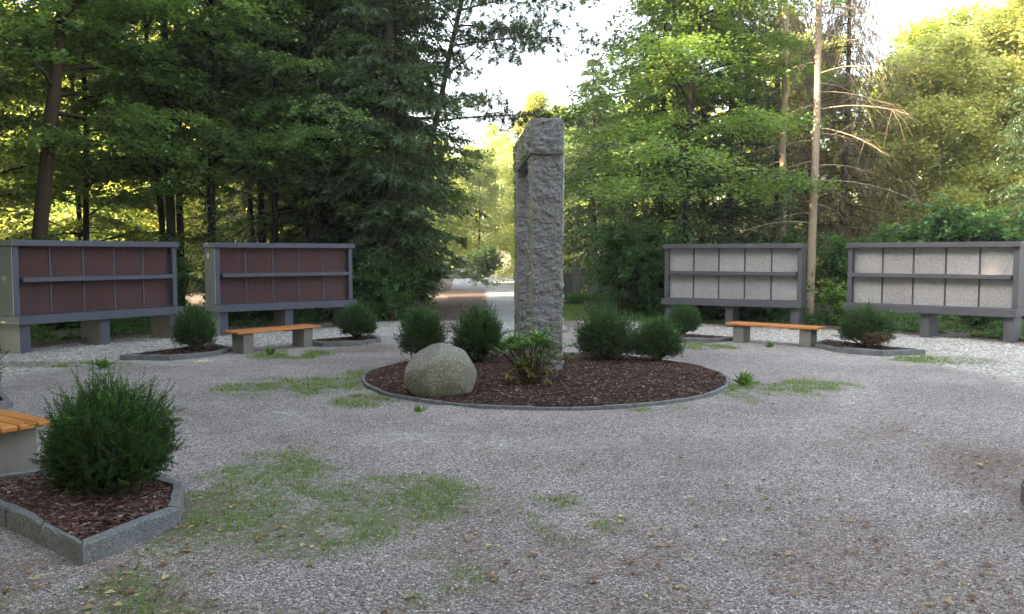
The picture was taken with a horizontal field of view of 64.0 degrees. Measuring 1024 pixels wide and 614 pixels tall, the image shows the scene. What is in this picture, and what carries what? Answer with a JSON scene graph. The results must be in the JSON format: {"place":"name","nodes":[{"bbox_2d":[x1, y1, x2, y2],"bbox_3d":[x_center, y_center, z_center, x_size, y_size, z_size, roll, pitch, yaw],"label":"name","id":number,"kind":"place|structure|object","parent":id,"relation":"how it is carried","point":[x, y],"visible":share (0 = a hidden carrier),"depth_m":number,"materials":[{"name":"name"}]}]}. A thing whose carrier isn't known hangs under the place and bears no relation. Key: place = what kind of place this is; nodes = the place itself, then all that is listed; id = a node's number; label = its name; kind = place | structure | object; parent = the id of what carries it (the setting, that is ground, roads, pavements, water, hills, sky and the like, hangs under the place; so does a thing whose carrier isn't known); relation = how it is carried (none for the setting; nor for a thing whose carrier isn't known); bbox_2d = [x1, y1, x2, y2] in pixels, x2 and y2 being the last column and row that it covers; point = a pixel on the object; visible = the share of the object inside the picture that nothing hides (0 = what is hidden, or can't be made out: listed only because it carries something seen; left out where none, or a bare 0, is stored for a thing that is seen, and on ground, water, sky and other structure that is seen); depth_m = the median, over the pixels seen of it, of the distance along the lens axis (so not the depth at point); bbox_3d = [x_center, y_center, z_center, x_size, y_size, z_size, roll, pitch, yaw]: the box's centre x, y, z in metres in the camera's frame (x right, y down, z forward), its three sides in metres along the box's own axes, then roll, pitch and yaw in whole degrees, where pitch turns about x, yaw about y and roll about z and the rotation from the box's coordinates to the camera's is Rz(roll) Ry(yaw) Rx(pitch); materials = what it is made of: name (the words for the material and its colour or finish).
{"place":"outdoors","nodes":[
{"label":"outdoors","id":0,"kind":"place"},
{"bbox_2d":[440,273,566,330],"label":"road","id":1,"kind":"structure","parent":0,"point":[464,292],"depth_m":31.11,"materials":[{"name":"asphalt"}]},
{"bbox_2d":[12,0,1010,255],"label":"sky","id":2,"kind":"structure","parent":0,"point":[538,71],"materials":[{"name":"white"}]},
{"bbox_2d":[0,262,1023,613],"bbox_3d":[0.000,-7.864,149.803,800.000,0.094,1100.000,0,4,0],"label":"ground","id":3,"kind":"structure","parent":0,"point":[780,362],"depth_m":6.00,"materials":[{"name":"gravel"}]},
{"bbox_2d":[0,392,12,409],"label":"planting bed","id":4,"kind":"object","parent":3,"relation":"on","point":[6,402],"visible":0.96,"depth_m":9.06,"materials":[{"name":"grey stone"}]},
{"bbox_2d":[0,409,49,473],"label":"park bench","id":5,"kind":"object","parent":3,"relation":"on","point":[18,442],"visible":0.69,"depth_m":6.29,"materials":[{"name":"orange wood"}]},
{"bbox_2d":[0,69,73,228],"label":"hornbeam tree","id":6,"kind":"object","parent":3,"relation":"on","point":[13,98],"visible":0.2,"depth_m":24.20,"materials":[{"name":"green plant"}]},
{"bbox_2d":[0,24,76,238],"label":"sunlit tree","id":7,"kind":"object","parent":3,"relation":"on","point":[10,199],"visible":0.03,"depth_m":37.54,"materials":[{"name":"green plant"}]},
{"bbox_2d":[0,0,117,239],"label":"sunlit tree","id":8,"kind":"object","parent":3,"relation":"on","point":[1,233],"visible":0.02,"depth_m":36.57,"materials":[{"name":"green plant"}]},
{"bbox_2d":[13,235,112,328],"bbox_3d":[-10.239,-0.528,18.618,3.242,2.164,3.323,1,4,8],"label":"bush","id":9,"kind":"object","parent":3,"relation":"on","point":[42,238],"depth_m":18.25,"materials":[{"name":"green plant"}]},
{"bbox_2d":[0,0,133,222],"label":"hornbeam tree","id":10,"kind":"object","parent":3,"relation":"on","point":[20,73],"visible":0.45,"depth_m":21.02,"materials":[{"name":"green plant"}]},
{"bbox_2d":[0,240,183,353],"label":"columbarium wall","id":11,"kind":"structure","parent":3,"relation":"on","point":[94,287],"depth_m":15.19,"materials":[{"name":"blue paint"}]},
{"bbox_2d":[0,469,185,565],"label":"planting bed","id":12,"kind":"object","parent":3,"relation":"on","point":[87,526],"visible":0.81,"depth_m":5.04,"materials":[{"name":"wood"}]},
{"bbox_2d":[23,360,189,498],"bbox_3d":[-2.734,0.807,5.567,1.045,0.938,1.037,0,4,0],"label":"yew shrub","id":13,"kind":"object","parent":12,"relation":"on","point":[107,439],"visible":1,"depth_m":5.36,"materials":[{"name":"plant"}]},
{"bbox_2d":[0,6,200,259],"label":"maple tree","id":14,"kind":"object","parent":3,"relation":"on","point":[79,214],"visible":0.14,"depth_m":24.77,"materials":[{"name":"green plant"}]},
{"bbox_2d":[91,355,114,367],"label":"weed","id":15,"kind":"object","parent":3,"relation":"on","point":[103,363],"visible":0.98,"depth_m":12.30,"materials":[{"name":"green plant"}]},
{"bbox_2d":[0,0,242,324],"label":"hornbeam tree","id":16,"kind":"object","parent":3,"relation":"on","point":[55,94],"visible":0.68,"depth_m":18.58,"materials":[{"name":"green plant"}]},
{"bbox_2d":[0,0,244,262],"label":"sunlit tree","id":17,"kind":"object","parent":3,"relation":"on","point":[72,209],"visible":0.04,"depth_m":35.38,"materials":[{"name":"green plant"}]},
{"bbox_2d":[0,0,258,286],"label":"maple tree","id":18,"kind":"object","parent":3,"relation":"on","point":[12,122],"visible":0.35,"depth_m":21.35,"materials":[{"name":"green plant"}]},
{"bbox_2d":[0,0,291,307],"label":"hornbeam tree","id":19,"kind":"object","parent":3,"relation":"on","point":[180,224],"visible":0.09,"depth_m":23.51,"materials":[{"name":"green plant"}]},
{"bbox_2d":[0,0,306,241],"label":"hornbeam tree","id":20,"kind":"object","parent":3,"relation":"on","point":[167,116],"visible":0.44,"depth_m":20.17,"materials":[{"name":"green plant"}]},
{"bbox_2d":[91,8,227,264],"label":"sunlit tree","id":21,"kind":"object","parent":3,"relation":"on","point":[145,209],"visible":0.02,"depth_m":46.97,"materials":[{"name":"green plant"}]},
{"bbox_2d":[137,253,203,320],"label":"bush","id":22,"kind":"object","parent":3,"relation":"on","point":[182,276],"visible":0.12,"depth_m":19.90,"materials":[{"name":"green plant"}]},
{"bbox_2d":[119,343,231,360],"bbox_3d":[-5.463,0.781,13.960,1.063,0.164,2.010,2,4,25],"label":"planting bed","id":23,"kind":"object","parent":3,"relation":"on","point":[183,353],"visible":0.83,"depth_m":13.59,"materials":[{"name":"grey stone"}]},
{"bbox_2d":[168,300,218,349],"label":"yew shrub","id":24,"kind":"object","parent":23,"relation":"on","point":[195,331],"visible":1,"depth_m":13.85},
{"bbox_2d":[97,13,314,242],"bbox_3d":[-8.745,-6.961,26.001,8.770,14.059,8.371,-1,4,-13],"label":"hornbeam tree","id":25,"kind":"object","parent":3,"relation":"on","point":[261,204],"visible":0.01,"depth_m":26.59,"materials":[{"name":"green plant"}]},
{"bbox_2d":[3,0,420,304],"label":"hornbeam tree","id":26,"kind":"object","parent":3,"relation":"on","point":[210,195],"visible":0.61,"depth_m":20.04,"materials":[{"name":"green plant"}]},
{"bbox_2d":[139,66,290,278],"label":"sunlit tree","id":27,"kind":"object","parent":3,"relation":"on","point":[195,262],"visible":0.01,"depth_m":40.75,"materials":[{"name":"green plant"}]},
{"bbox_2d":[145,14,312,255],"bbox_3d":[-11.787,-7.455,37.714,10.555,13.544,9.548,1,4,17],"label":"sunlit tree","id":28,"kind":"object","parent":3,"relation":"on","point":[218,206],"depth_m":36.49,"materials":[{"name":"green plant"}]},
{"bbox_2d":[187,263,273,319],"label":"bush","id":29,"kind":"object","parent":3,"relation":"on","point":[265,313],"visible":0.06,"depth_m":20.42,"materials":[{"name":"green plant"}]},
{"bbox_2d":[185,10,291,274],"bbox_3d":[-9.384,-6.816,28.718,4.185,13.791,4.370,1,4,16],"label":"tree","id":30,"kind":"object","parent":3,"relation":"on","point":[224,215],"visible":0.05,"depth_m":28.54,"materials":[{"name":"green plant"}]},
{"bbox_2d":[108,0,385,242],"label":"dark leaved tree","id":31,"kind":"object","parent":3,"relation":"on","point":[275,188],"visible":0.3,"depth_m":21.34,"materials":[{"name":"green plant"}]},
{"bbox_2d":[223,324,320,353],"bbox_3d":[-4.300,0.598,14.788,0.460,0.445,1.780,3,5,37],"label":"park bench","id":32,"kind":"object","parent":3,"relation":"on","point":[243,339],"visible":0.88,"depth_m":14.47,"materials":[{"name":"orange wood"}]},
{"bbox_2d":[203,242,356,335],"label":"columbarium wall","id":33,"kind":"structure","parent":3,"relation":"on","point":[282,281],"depth_m":18.09,"materials":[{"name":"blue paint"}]},
{"bbox_2d":[250,0,350,309],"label":"spruce tree","id":34,"kind":"object","parent":3,"relation":"on","point":[289,232],"visible":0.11,"depth_m":24.04,"materials":[{"name":"green plant"}]},
{"bbox_2d":[160,0,450,313],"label":"dark leaved tree","id":35,"kind":"object","parent":3,"relation":"on","point":[295,131],"visible":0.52,"depth_m":20.72,"materials":[{"name":"green plant"}]},
{"bbox_2d":[293,5,399,265],"bbox_3d":[-5.293,-7.838,24.997,3.823,16.376,3.662,1,4,20],"label":"spruce tree","id":36,"kind":"object","parent":3,"relation":"on","point":[322,87],"visible":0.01,"depth_m":24.36,"materials":[{"name":"green plant"}]},
{"bbox_2d":[313,334,380,346],"bbox_3d":[-3.156,0.669,15.745,1.706,0.162,0.860,-3,5,-39],"label":"planting bed","id":37,"kind":"object","parent":3,"relation":"on","point":[340,341],"visible":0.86,"depth_m":15.51,"materials":[{"name":"grey stone"}]},
{"bbox_2d":[334,298,377,338],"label":"yew shrub","id":38,"kind":"object","parent":37,"relation":"on","point":[357,321],"visible":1,"depth_m":15.60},
{"bbox_2d":[288,0,440,298],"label":"spruce tree","id":39,"kind":"object","parent":3,"relation":"on","point":[337,235],"visible":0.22,"depth_m":21.95,"materials":[{"name":"green plant"}]},
{"bbox_2d":[352,249,419,321],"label":"bush","id":40,"kind":"object","parent":3,"relation":"on","point":[373,288],"visible":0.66,"depth_m":20.75,"materials":[{"name":"green plant"}]},
{"bbox_2d":[269,1,503,290],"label":"maple tree","id":41,"kind":"object","parent":3,"relation":"on","point":[439,150],"visible":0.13,"depth_m":25.03,"materials":[{"name":"green plant"}]},
{"bbox_2d":[293,0,486,319],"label":"spruce tree","id":42,"kind":"object","parent":3,"relation":"on","point":[415,239],"visible":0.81,"depth_m":20.90,"materials":[{"name":"green plant"}]},
{"bbox_2d":[307,51,474,234],"bbox_3d":[-4.320,-4.885,30.264,6.399,9.362,6.528,1,4,15],"label":"hornbeam tree","id":43,"kind":"object","parent":3,"relation":"on","point":[447,221],"visible":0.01,"depth_m":29.91,"materials":[{"name":"green plant"}]},
{"bbox_2d":[355,238,433,314],"bbox_3d":[-3.405,-0.784,22.870,2.467,2.271,2.487,-2,4,-25],"label":"bush","id":44,"kind":"object","parent":3,"relation":"on","point":[406,299],"visible":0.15,"depth_m":22.61,"materials":[{"name":"green plant"}]},
{"bbox_2d":[192,0,626,205],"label":"pine tree","id":45,"kind":"object","parent":3,"relation":"on","point":[519,28],"visible":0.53,"depth_m":23.52,"materials":[{"name":"green plant"}]},
{"bbox_2d":[407,254,452,304],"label":"bush","id":46,"kind":"object","parent":3,"relation":"on","point":[435,276],"visible":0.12,"depth_m":27.98,"materials":[{"name":"green plant"}]},
{"bbox_2d":[416,137,478,269],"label":"sunlit tree","id":47,"kind":"object","parent":3,"relation":"on","point":[451,246],"visible":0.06,"depth_m":75.40,"materials":[{"name":"green plant"}]},
{"bbox_2d":[0,302,956,613],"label":"grass","id":48,"kind":"structure","parent":3,"relation":"on","point":[568,308],"depth_m":6.04,"materials":[{"name":"plant"}]},
{"bbox_2d":[445,143,513,269],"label":"sunlit tree","id":49,"kind":"object","parent":3,"relation":"on","point":[486,204],"visible":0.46,"depth_m":78.25,"materials":[{"name":"green plant"}]},
{"bbox_2d":[465,242,506,277],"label":"round bush","id":50,"kind":"object","parent":3,"relation":"on","point":[491,260],"visible":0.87,"depth_m":61.45,"materials":[{"name":"green plant"}]},
{"bbox_2d":[492,151,514,267],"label":"sunlit tree","id":51,"kind":"object","parent":3,"relation":"on","point":[510,177],"visible":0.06,"depth_m":77.70,"materials":[{"name":"green plant"}]},
{"bbox_2d":[500,251,511,275],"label":"gravestone","id":52,"kind":"object","parent":3,"relation":"on","point":[508,256],"visible":0.27,"depth_m":65.69,"materials":[{"name":"stone"}]},
{"bbox_2d":[0,320,1023,369],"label":"gravel stones","id":53,"kind":"object","parent":3,"relation":"on","point":[781,332],"visible":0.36,"depth_m":15.62,"materials":[{"name":"gravel"}]},
{"bbox_2d":[2,306,1023,613],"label":"fallen leaves","id":54,"kind":"object","parent":3,"relation":"on","point":[130,588],"visible":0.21,"depth_m":4.66,"materials":[{"name":"yellow plant"}]},
{"bbox_2d":[30,300,1023,341],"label":"undergrowth","id":55,"kind":"object","parent":3,"relation":"on","point":[313,315],"visible":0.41,"depth_m":19.75,"materials":[{"name":"green plant"}]},
{"bbox_2d":[42,9,1021,278],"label":"wood","id":56,"kind":"object","parent":3,"relation":"on","point":[496,137],"visible":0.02,"depth_m":86.62,"materials":[{"name":"green plant"}]},
{"bbox_2d":[479,85,590,282],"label":"sunlit tree","id":57,"kind":"object","parent":3,"relation":"on","point":[533,100],"visible":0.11,"depth_m":46.03,"materials":[{"name":"yellow plant"}]},
{"bbox_2d":[512,118,564,369],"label":"stone pillar","id":58,"kind":"structure","parent":3,"relation":"on","point":[538,169],"depth_m":11.21,"materials":[{"name":"grey stone"}]},
{"bbox_2d":[361,352,729,410],"bbox_3d":[0.448,0.927,11.440,5.048,0.194,5.034,0,4,0],"label":"round planting bed","id":59,"kind":"object","parent":3,"relation":"on","point":[582,382],"visible":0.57,"depth_m":10.16,"materials":[{"name":"wood"}]},
{"bbox_2d":[393,298,449,357],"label":"yew shrub","id":60,"kind":"object","parent":59,"relation":"on","point":[419,333],"visible":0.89,"depth_m":12.82,"materials":[{"name":"plant"}]},
{"bbox_2d":[404,343,476,397],"bbox_3d":[-0.855,0.805,9.805,0.872,0.760,0.784,5,2,-15],"label":"boulder","id":61,"kind":"object","parent":59,"relation":"on","point":[437,370],"visible":0.84,"depth_m":9.51,"materials":[{"name":"stone"}]},
{"bbox_2d":[449,299,507,363],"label":"yew shrub","id":62,"kind":"object","parent":59,"relation":"on","point":[479,335],"visible":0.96,"depth_m":12.12,"materials":[{"name":"plant"}]},
{"bbox_2d":[488,327,577,384],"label":"rhododendron","id":63,"kind":"object","parent":59,"relation":"on","point":[528,373],"visible":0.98,"depth_m":10.15,"materials":[{"name":"green plant"}]},
{"bbox_2d":[571,299,641,361],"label":"yew shrub","id":64,"kind":"object","parent":59,"relation":"on","point":[607,336],"visible":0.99,"depth_m":12.31,"materials":[{"name":"plant"}]},
{"bbox_2d":[632,310,686,361],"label":"yew shrub","id":65,"kind":"object","parent":59,"relation":"on","point":[659,339],"visible":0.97,"depth_m":12.44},
{"bbox_2d":[502,102,638,287],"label":"hornbeam tree","id":66,"kind":"object","parent":3,"relation":"on","point":[566,147],"visible":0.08,"depth_m":38.62,"materials":[{"name":"green plant"}]},
{"bbox_2d":[563,273,579,303],"bbox_3d":[2.028,-0.630,28.742,0.620,1.100,1.840,0,4,-6],"label":"gravestone","id":67,"kind":"object","parent":3,"relation":"on","point":[567,282],"visible":0.28,"depth_m":29.43,"materials":[{"name":"stone"}]},
{"bbox_2d":[569,267,580,296],"bbox_3d":[2.428,-0.793,29.734,0.620,1.300,1.840,0,4,-6],"label":"gravestone","id":68,"kind":"object","parent":3,"relation":"on","point":[575,272],"visible":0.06,"depth_m":30.42,"materials":[{"name":"stone"}]},
{"bbox_2d":[565,292,608,303],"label":"trimmed hedge","id":69,"kind":"object","parent":3,"relation":"on","point":[577,298],"visible":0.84,"depth_m":27.72,"materials":[{"name":"green plant"}]},
{"bbox_2d":[563,57,651,293],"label":"spruce tree","id":70,"kind":"object","parent":3,"relation":"on","point":[574,246],"visible":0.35,"depth_m":33.40,"materials":[{"name":"green plant"}]},
{"bbox_2d":[577,214,691,315],"bbox_3d":[3.376,-1.105,22.716,3.264,2.980,3.238,0,4,0],"label":"hazel bush","id":71,"kind":"object","parent":3,"relation":"on","point":[637,252],"visible":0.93,"depth_m":22.17,"materials":[{"name":"green plant"}]},
{"bbox_2d":[583,0,740,306],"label":"spruce tree","id":72,"kind":"object","parent":3,"relation":"on","point":[659,208],"visible":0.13,"depth_m":26.47,"materials":[{"name":"green plant"}]},
{"bbox_2d":[507,0,854,263],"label":"maple tree","id":73,"kind":"object","parent":3,"relation":"on","point":[683,47],"visible":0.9,"depth_m":22.11,"materials":[{"name":"green plant"}]},
{"bbox_2d":[640,256,722,317],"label":"bush","id":74,"kind":"object","parent":3,"relation":"on","point":[702,309],"visible":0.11,"depth_m":21.48,"materials":[{"name":"green plant"}]},
{"bbox_2d":[583,1,795,281],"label":"maple tree","id":75,"kind":"object","parent":3,"relation":"on","point":[702,7],"visible":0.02,"depth_m":30.07,"materials":[{"name":"green plant"}]},
{"bbox_2d":[679,334,732,342],"bbox_3d":[3.503,0.629,16.311,1.645,0.168,0.860,2,4,31],"label":"planting bed","id":76,"kind":"object","parent":3,"relation":"on","point":[698,338],"visible":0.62,"depth_m":16.02,"materials":[{"name":"grey stone"}]},
{"bbox_2d":[665,301,703,333],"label":"yew shrub","id":77,"kind":"object","parent":76,"relation":"on","point":[687,317],"visible":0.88,"depth_m":16.66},
{"bbox_2d":[661,243,807,329],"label":"columbarium wall","id":78,"kind":"structure","parent":3,"relation":"on","point":[732,278],"depth_m":19.24,"materials":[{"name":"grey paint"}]},
{"bbox_2d":[656,0,821,248],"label":"spruce tree","id":79,"kind":"object","parent":3,"relation":"on","point":[729,211],"visible":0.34,"depth_m":25.66,"materials":[{"name":"green plant"}]},
{"bbox_2d":[732,369,761,385],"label":"weed","id":80,"kind":"object","parent":3,"relation":"on","point":[745,379],"visible":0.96,"depth_m":10.66,"materials":[{"name":"green plant"}]},
{"bbox_2d":[708,272,817,320],"bbox_3d":[6.192,-0.576,21.242,2.954,1.923,2.882,-2,4,-25],"label":"bush","id":81,"kind":"object","parent":3,"relation":"on","point":[765,312],"visible":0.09,"depth_m":20.87,"materials":[{"name":"green plant"}]},
{"bbox_2d":[725,321,825,347],"bbox_3d":[4.970,0.550,15.537,1.780,0.445,0.460,3,5,39],"label":"park bench","id":82,"kind":"object","parent":3,"relation":"on","point":[807,335],"visible":0.9,"depth_m":15.36,"materials":[{"name":"orange wood"}]},
{"bbox_2d":[681,0,873,299],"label":"dead spruce","id":83,"kind":"object","parent":3,"relation":"on","point":[799,25],"visible":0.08,"depth_m":28.54,"materials":[{"name":"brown plant"}]},
{"bbox_2d":[724,0,838,242],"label":"bare trunk tree","id":84,"kind":"object","parent":3,"relation":"on","point":[782,205],"visible":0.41,"depth_m":23.90,"materials":[{"name":"brown plant"}]},
{"bbox_2d":[745,228,827,313],"bbox_3d":[7.561,-0.942,23.271,2.798,2.554,2.776,1,4,8],"label":"bush","id":85,"kind":"object","parent":3,"relation":"on","point":[801,240],"visible":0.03,"depth_m":22.90,"materials":[{"name":"green plant"}]},
{"bbox_2d":[722,31,901,287],"bbox_3d":[12.235,-5.866,33.570,8.529,10.948,8.218,0,4,6],"label":"sunlit tree","id":86,"kind":"object","parent":3,"relation":"on","point":[805,101],"visible":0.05,"depth_m":32.31,"materials":[{"name":"green plant"}]},
{"bbox_2d":[720,0,939,317],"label":"bare trunk tree","id":87,"kind":"object","parent":3,"relation":"on","point":[812,222],"visible":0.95,"depth_m":21.66,"materials":[{"name":"brown plant"}]},
{"bbox_2d":[813,278,846,325],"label":"sapling bush","id":88,"kind":"object","parent":3,"relation":"on","point":[832,299],"visible":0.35,"depth_m":19.78,"materials":[{"name":"green plant"}]},
{"bbox_2d":[761,0,936,302],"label":"dead spruce","id":89,"kind":"object","parent":3,"relation":"on","point":[847,99],"visible":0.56,"depth_m":26.07,"materials":[{"name":"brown plant"}]},
{"bbox_2d":[807,223,916,312],"bbox_3d":[9.681,-0.945,22.285,2.930,2.696,2.953,3,5,41],"label":"bush","id":90,"kind":"object","parent":3,"relation":"on","point":[836,257],"visible":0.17,"depth_m":22.20,"materials":[{"name":"green plant"}]},
{"bbox_2d":[813,339,924,355],"bbox_3d":[6.096,0.746,14.575,1.030,0.157,2.041,-2,4,-31],"label":"planting bed","id":91,"kind":"object","parent":3,"relation":"on","point":[838,346],"visible":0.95,"depth_m":14.22,"materials":[{"name":"grey stone"}]},
{"bbox_2d":[831,297,901,346],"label":"yew shrub","id":92,"kind":"object","parent":91,"relation":"on","point":[869,327],"visible":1,"depth_m":14.43,"materials":[{"name":"plant"}]},
{"bbox_2d":[817,26,1018,288],"bbox_3d":[14.864,-5.114,30.333,7.396,9.853,7.676,-2,4,-34],"label":"sunlit tree","id":93,"kind":"object","parent":3,"relation":"on","point":[895,100],"visible":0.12,"depth_m":29.73,"materials":[{"name":"green plant"}]},
{"bbox_2d":[835,0,1016,227],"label":"sunlit tree","id":94,"kind":"object","parent":3,"relation":"on","point":[918,29],"visible":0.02,"depth_m":33.26,"materials":[{"name":"green plant"}]},
{"bbox_2d":[846,22,1019,241],"bbox_3d":[14.323,-4.671,27.383,5.967,9.465,6.090,2,4,33],"label":"sunlit tree","id":95,"kind":"object","parent":3,"relation":"on","point":[955,101],"visible":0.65,"depth_m":26.37,"materials":[{"name":"green plant"}]},
{"bbox_2d":[843,241,1023,342],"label":"columbarium wall","id":96,"kind":"structure","parent":3,"relation":"on","point":[929,282],"depth_m":16.74,"materials":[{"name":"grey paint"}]},
{"bbox_2d":[873,193,1013,319],"bbox_3d":[11.342,-1.220,21.406,3.701,3.406,3.730,0,4,4],"label":"bush","id":97,"kind":"object","parent":3,"relation":"on","point":[944,224],"visible":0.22,"depth_m":20.71,"materials":[{"name":"green plant"}]},
{"bbox_2d":[885,0,1023,221],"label":"sunlit tree","id":98,"kind":"object","parent":3,"relation":"on","point":[1004,31],"visible":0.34,"depth_m":27.80,"materials":[{"name":"green plant"}]},
{"bbox_2d":[952,315,1021,328],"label":"bush","id":99,"kind":"object","parent":3,"relation":"on","point":[977,320],"visible":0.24,"depth_m":18.62,"materials":[{"name":"green plant"}]},
{"bbox_2d":[965,207,1023,241],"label":"bush","id":100,"kind":"object","parent":3,"relation":"on","point":[1017,234],"visible":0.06,"depth_m":20.62,"materials":[{"name":"green plant"}]},
{"bbox_2d":[976,49,1023,318],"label":"spruce tree","id":101,"kind":"object","parent":3,"relation":"on","point":[1019,127],"visible":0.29,"depth_m":21.57,"materials":[{"name":"green plant"}]},
{"bbox_2d":[978,2,1023,216],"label":"sunlit tree","id":102,"kind":"object","parent":3,"relation":"on","point":[1005,95],"depth_m":31.14,"materials":[{"name":"green plant"}]},
{"bbox_2d":[992,72,1023,224],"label":"sunlit tree","id":103,"kind":"object","parent":3,"relation":"on","point":[1021,178],"visible":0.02,"depth_m":24.95,"materials":[{"name":"green plant"}]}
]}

